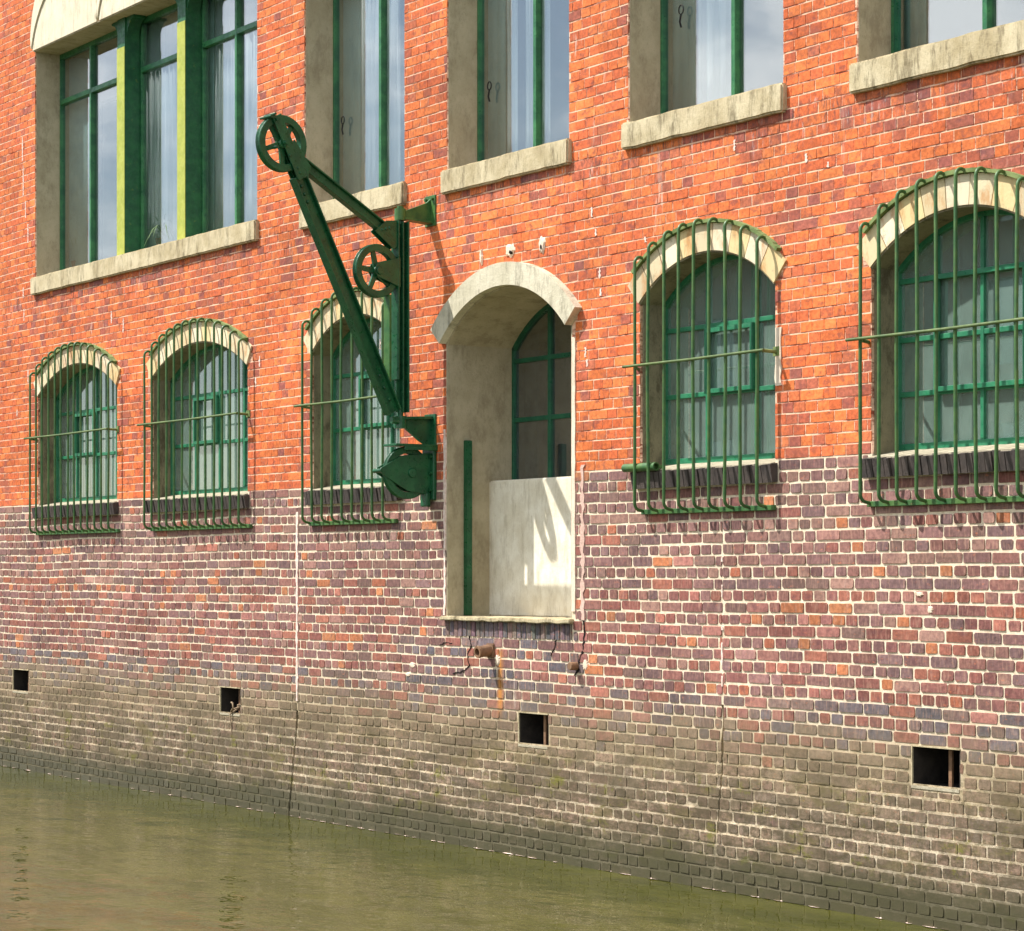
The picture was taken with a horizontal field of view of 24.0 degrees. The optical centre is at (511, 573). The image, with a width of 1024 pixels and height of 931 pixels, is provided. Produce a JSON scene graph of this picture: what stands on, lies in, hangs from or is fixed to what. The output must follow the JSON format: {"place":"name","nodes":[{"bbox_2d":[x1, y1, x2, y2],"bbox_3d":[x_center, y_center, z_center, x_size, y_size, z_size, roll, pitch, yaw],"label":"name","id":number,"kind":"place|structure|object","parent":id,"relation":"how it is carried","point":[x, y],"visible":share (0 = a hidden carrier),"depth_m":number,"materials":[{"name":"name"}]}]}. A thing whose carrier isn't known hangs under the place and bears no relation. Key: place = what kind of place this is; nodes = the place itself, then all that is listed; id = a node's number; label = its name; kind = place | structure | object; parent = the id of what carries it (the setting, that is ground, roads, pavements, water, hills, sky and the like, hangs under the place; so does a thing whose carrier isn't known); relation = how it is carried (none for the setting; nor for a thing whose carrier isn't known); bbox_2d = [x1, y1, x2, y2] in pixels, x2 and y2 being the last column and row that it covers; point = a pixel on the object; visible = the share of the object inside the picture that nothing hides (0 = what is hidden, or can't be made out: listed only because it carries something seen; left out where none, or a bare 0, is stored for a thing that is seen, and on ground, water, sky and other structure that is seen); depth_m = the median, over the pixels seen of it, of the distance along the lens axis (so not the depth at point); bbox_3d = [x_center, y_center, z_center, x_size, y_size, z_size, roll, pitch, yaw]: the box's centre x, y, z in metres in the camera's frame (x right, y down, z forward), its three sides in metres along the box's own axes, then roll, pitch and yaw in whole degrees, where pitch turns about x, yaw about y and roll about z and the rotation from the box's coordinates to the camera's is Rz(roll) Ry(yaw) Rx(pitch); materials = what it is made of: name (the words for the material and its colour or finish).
{"place":"outdoors","nodes":[
{"label":"outdoors","id":0,"kind":"place"},
{"bbox_2d":[0,766,946,930],"bbox_3d":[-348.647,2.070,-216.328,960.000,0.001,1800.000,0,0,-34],"label":"water","id":1,"kind":"structure","parent":0,"point":[79,855],"depth_m":16.12,"materials":[{"name":"green liquid"}]},
{"bbox_2d":[6,766,933,927],"bbox_3d":[-1.327,2.063,19.669,0.028,0.006,22.525,0,0,-34],"label":"foam","id":2,"kind":"object","parent":1,"relation":"on","point":[513,854],"visible":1,"depth_m":17.75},
{"bbox_2d":[0,0,1023,930],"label":"brick warehouse","id":3,"kind":"structure","parent":1,"relation":"in","point":[808,690],"depth_m":17.54,"materials":[{"name":"brick"}]},
{"bbox_2d":[23,342,119,534],"bbox_3d":[-4.478,-1.380,24.419,0.152,1.948,2.130,0,0,-34],"label":"window grille","id":4,"kind":"object","parent":3,"relation":"attached to","point":[49,357],"depth_m":24.37,"materials":[{"name":"metal"}]},
{"bbox_2d":[31,345,120,517],"bbox_3d":[-4.319,-1.453,24.535,0.411,1.741,2.157,0,0,-34],"label":"window","id":5,"kind":"structure","parent":3,"relation":"in","point":[114,370],"depth_m":24.90,"materials":[{"name":"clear glass"}]},
{"bbox_2d":[69,51,88,267],"bbox_3d":[-4.595,-4.315,25.378,0.022,2.290,0.756,0,0,-33],"label":"curtain","id":6,"kind":"object","parent":3,"relation":"hanging from","point":[79,162],"visible":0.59,"depth_m":25.31,"materials":[{"name":"white fabric"}]},
{"bbox_2d":[30,0,258,294],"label":"window","id":7,"kind":"structure","parent":3,"relation":"in","point":[61,30],"depth_m":23.81,"materials":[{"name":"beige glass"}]},
{"bbox_2d":[144,213,172,245],"bbox_3d":[-3.428,-3.396,23.751,0.532,0.469,0.970,0,0,-34],"label":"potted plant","id":8,"kind":"object","parent":3,"relation":"on","point":[158,240],"visible":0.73,"depth_m":23.61,"materials":[{"name":"green plant"}]},
{"bbox_2d":[147,12,177,247],"bbox_3d":[-3.444,-4.315,23.664,0.051,2.290,0.712,0,0,-34],"label":"net curtain","id":9,"kind":"object","parent":3,"relation":"hanging from","point":[161,132],"visible":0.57,"depth_m":23.63,"materials":[{"name":"white fabric"}]},
{"bbox_2d":[137,317,251,530],"bbox_3d":[-2.930,-1.380,22.117,0.154,1.948,2.118,0,0,-34],"label":"window grille","id":10,"kind":"object","parent":3,"relation":"attached to","point":[176,326],"depth_m":22.07,"materials":[{"name":"metal"}]},
{"bbox_2d":[145,321,252,512],"bbox_3d":[-2.783,-1.451,22.247,0.411,1.738,2.161,0,0,-34],"label":"window","id":11,"kind":"structure","parent":3,"relation":"in","point":[245,347],"depth_m":22.56,"materials":[{"name":"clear glass"}]},
{"bbox_2d":[208,0,213,231],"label":"curtain","id":12,"kind":"object","parent":3,"relation":"hanging from","point":[210,119],"visible":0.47,"depth_m":22.77,"materials":[{"name":"white fabric"}]},
{"bbox_2d":[215,0,234,229],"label":"net curtain","id":13,"kind":"object","parent":3,"relation":"hanging from","point":[224,124],"visible":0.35,"depth_m":22.52,"materials":[{"name":"white fabric"}]},
{"bbox_2d":[229,702,240,737],"bbox_3d":[-2.477,1.318,21.601,0.132,0.344,0.081,0,0,-34],"label":"rope end","id":14,"kind":"object","parent":3,"relation":"hanging from","point":[236,708],"visible":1,"depth_m":21.57,"materials":[{"name":"beige fabric"}]},
{"bbox_2d":[245,0,256,221],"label":"net curtain","id":15,"kind":"object","parent":3,"relation":"hanging from","point":[250,116],"visible":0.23,"depth_m":22.12,"materials":[{"name":"white fabric"}]},
{"bbox_2d":[294,287,397,525],"bbox_3d":[-1.349,-1.380,19.762,0.153,1.948,1.578,0,0,-34],"label":"window grille","id":16,"kind":"object","parent":3,"relation":"attached to","point":[314,316],"depth_m":19.80,"materials":[{"name":"metal"}]},
{"bbox_2d":[255,112,437,506],"bbox_3d":[-1.269,-1.976,18.330,1.598,2.906,0.221,0,0,-37],"label":"wall crane","id":17,"kind":"object","parent":3,"relation":"attached to","point":[412,474],"depth_m":18.52,"materials":[{"name":"paint"}]},
{"bbox_2d":[343,0,360,193],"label":"curtain","id":18,"kind":"object","parent":3,"relation":"hanging from","point":[352,95],"visible":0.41,"depth_m":20.58,"materials":[{"name":"white fabric"}]},
{"bbox_2d":[304,292,401,504],"bbox_3d":[-1.187,-1.449,19.871,0.411,1.735,1.683,0,0,-34],"label":"window","id":19,"kind":"structure","parent":3,"relation":"in","point":[391,435],"depth_m":20.31,"materials":[{"name":"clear glass"}]},
{"bbox_2d":[299,0,406,229],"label":"window","id":20,"kind":"structure","parent":3,"relation":"in","point":[324,18],"depth_m":20.55,"materials":[{"name":"beige stone"}]},
{"bbox_2d":[361,0,378,190],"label":"net curtain","id":21,"kind":"object","parent":3,"relation":"hanging from","point":[369,94],"visible":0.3,"depth_m":20.32,"materials":[{"name":"white fabric"}]},
{"bbox_2d":[387,0,399,185],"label":"net curtain","id":22,"kind":"object","parent":3,"relation":"hanging from","point":[393,91],"visible":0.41,"depth_m":20.01,"materials":[{"name":"white fabric"}]},
{"bbox_2d":[464,440,471,615],"bbox_3d":[-0.344,-0.356,18.693,0.055,1.361,0.051,0,0,-34],"label":"green channel","id":23,"kind":"object","parent":3,"relation":"on","point":[467,527],"visible":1,"depth_m":18.67,"materials":[{"name":"paint"}]},
{"bbox_2d":[474,643,494,657],"bbox_3d":[-0.209,0.578,18.055,0.137,0.110,0.110,0,0,-34],"label":"drain spout","id":24,"kind":"object","parent":3,"relation":"attached to","point":[487,650],"visible":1,"depth_m":18.04,"materials":[{"name":"ceramic"}]},
{"bbox_2d":[488,0,505,158],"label":"curtain","id":25,"kind":"object","parent":3,"relation":"hanging from","point":[497,76],"visible":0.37,"depth_m":18.71,"materials":[{"name":"white fabric"}]},
{"bbox_2d":[440,0,571,194],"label":"window","id":26,"kind":"structure","parent":3,"relation":"in","point":[469,165],"depth_m":18.63,"materials":[{"name":"beige stone"}]},
{"bbox_2d":[431,262,585,639],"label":"loading door","id":27,"kind":"structure","parent":3,"relation":"in","point":[501,356],"depth_m":18.62,"materials":[{"name":"beige concrete"}]},
{"bbox_2d":[507,0,517,152],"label":"net curtain","id":28,"kind":"object","parent":3,"relation":"hanging from","point":[512,75],"visible":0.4,"depth_m":18.51,"materials":[{"name":"white fabric"}]},
{"bbox_2d":[526,0,532,147],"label":"net curtain","id":29,"kind":"object","parent":3,"relation":"hanging from","point":[529,73],"visible":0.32,"depth_m":18.31,"materials":[{"name":"white fabric"}]},
{"bbox_2d":[542,0,549,143],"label":"net curtain","id":30,"kind":"object","parent":3,"relation":"hanging from","point":[545,71],"visible":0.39,"depth_m":18.14,"materials":[{"name":"white fabric"}]},
{"bbox_2d":[567,662,578,669],"bbox_3d":[0.442,0.658,17.151,0.080,0.058,0.060,0,0,-34],"label":"iron stub","id":31,"kind":"object","parent":3,"relation":"attached to","point":[572,665],"visible":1,"depth_m":17.13,"materials":[{"name":"brown metal"}]},
{"bbox_2d":[673,0,695,109],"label":"curtain","id":32,"kind":"object","parent":3,"relation":"hanging from","point":[684,66],"depth_m":16.75,"materials":[{"name":"white fabric"}]},
{"bbox_2d":[622,217,781,514],"bbox_3d":[1.237,-1.380,15.914,0.154,1.948,1.557,0,0,-34],"label":"window grille","id":33,"kind":"object","parent":3,"relation":"attached to","point":[668,235],"depth_m":15.88,"materials":[{"name":"metal"}]},
{"bbox_2d":[621,462,661,471],"bbox_3d":[0.896,-0.728,16.435,0.104,0.058,0.360,0,0,-34],"label":"pipe stub","id":34,"kind":"object","parent":33,"relation":"attached to","point":[653,466],"visible":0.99,"depth_m":16.37,"materials":[{"name":"paint"}]},
{"bbox_2d":[621,0,786,149],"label":"window","id":35,"kind":"structure","parent":3,"relation":"in","point":[653,119],"depth_m":16.52,"materials":[{"name":"beige stone"}]},
{"bbox_2d":[628,222,786,488],"bbox_3d":[1.394,-1.452,16.029,0.411,1.741,1.678,0,0,-34],"label":"window","id":36,"kind":"structure","parent":3,"relation":"in","point":[771,261],"depth_m":16.29,"materials":[{"name":"green glass"}]},
{"bbox_2d":[698,0,730,103],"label":"net curtain","id":37,"kind":"object","parent":3,"relation":"hanging from","point":[714,49],"depth_m":16.45,"materials":[{"name":"white fabric"}]},
{"bbox_2d":[904,0,925,49],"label":"curtain","id":38,"kind":"object","parent":3,"relation":"hanging from","point":[914,23],"depth_m":14.84,"materials":[{"name":"white fabric"}]},
{"bbox_2d":[845,166,1023,506],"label":"window grille","id":39,"kind":"object","parent":3,"relation":"attached to","point":[901,194],"depth_m":13.99,"materials":[{"name":"metal"}]},
{"bbox_2d":[849,0,1023,93],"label":"window","id":40,"kind":"structure","parent":3,"relation":"in","point":[883,61],"depth_m":14.31,"materials":[{"name":"beige stone"}]},
{"bbox_2d":[857,173,1023,477],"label":"window","id":41,"kind":"structure","parent":3,"relation":"in","point":[986,335],"depth_m":14.32,"materials":[{"name":"green glass"}]}
]}

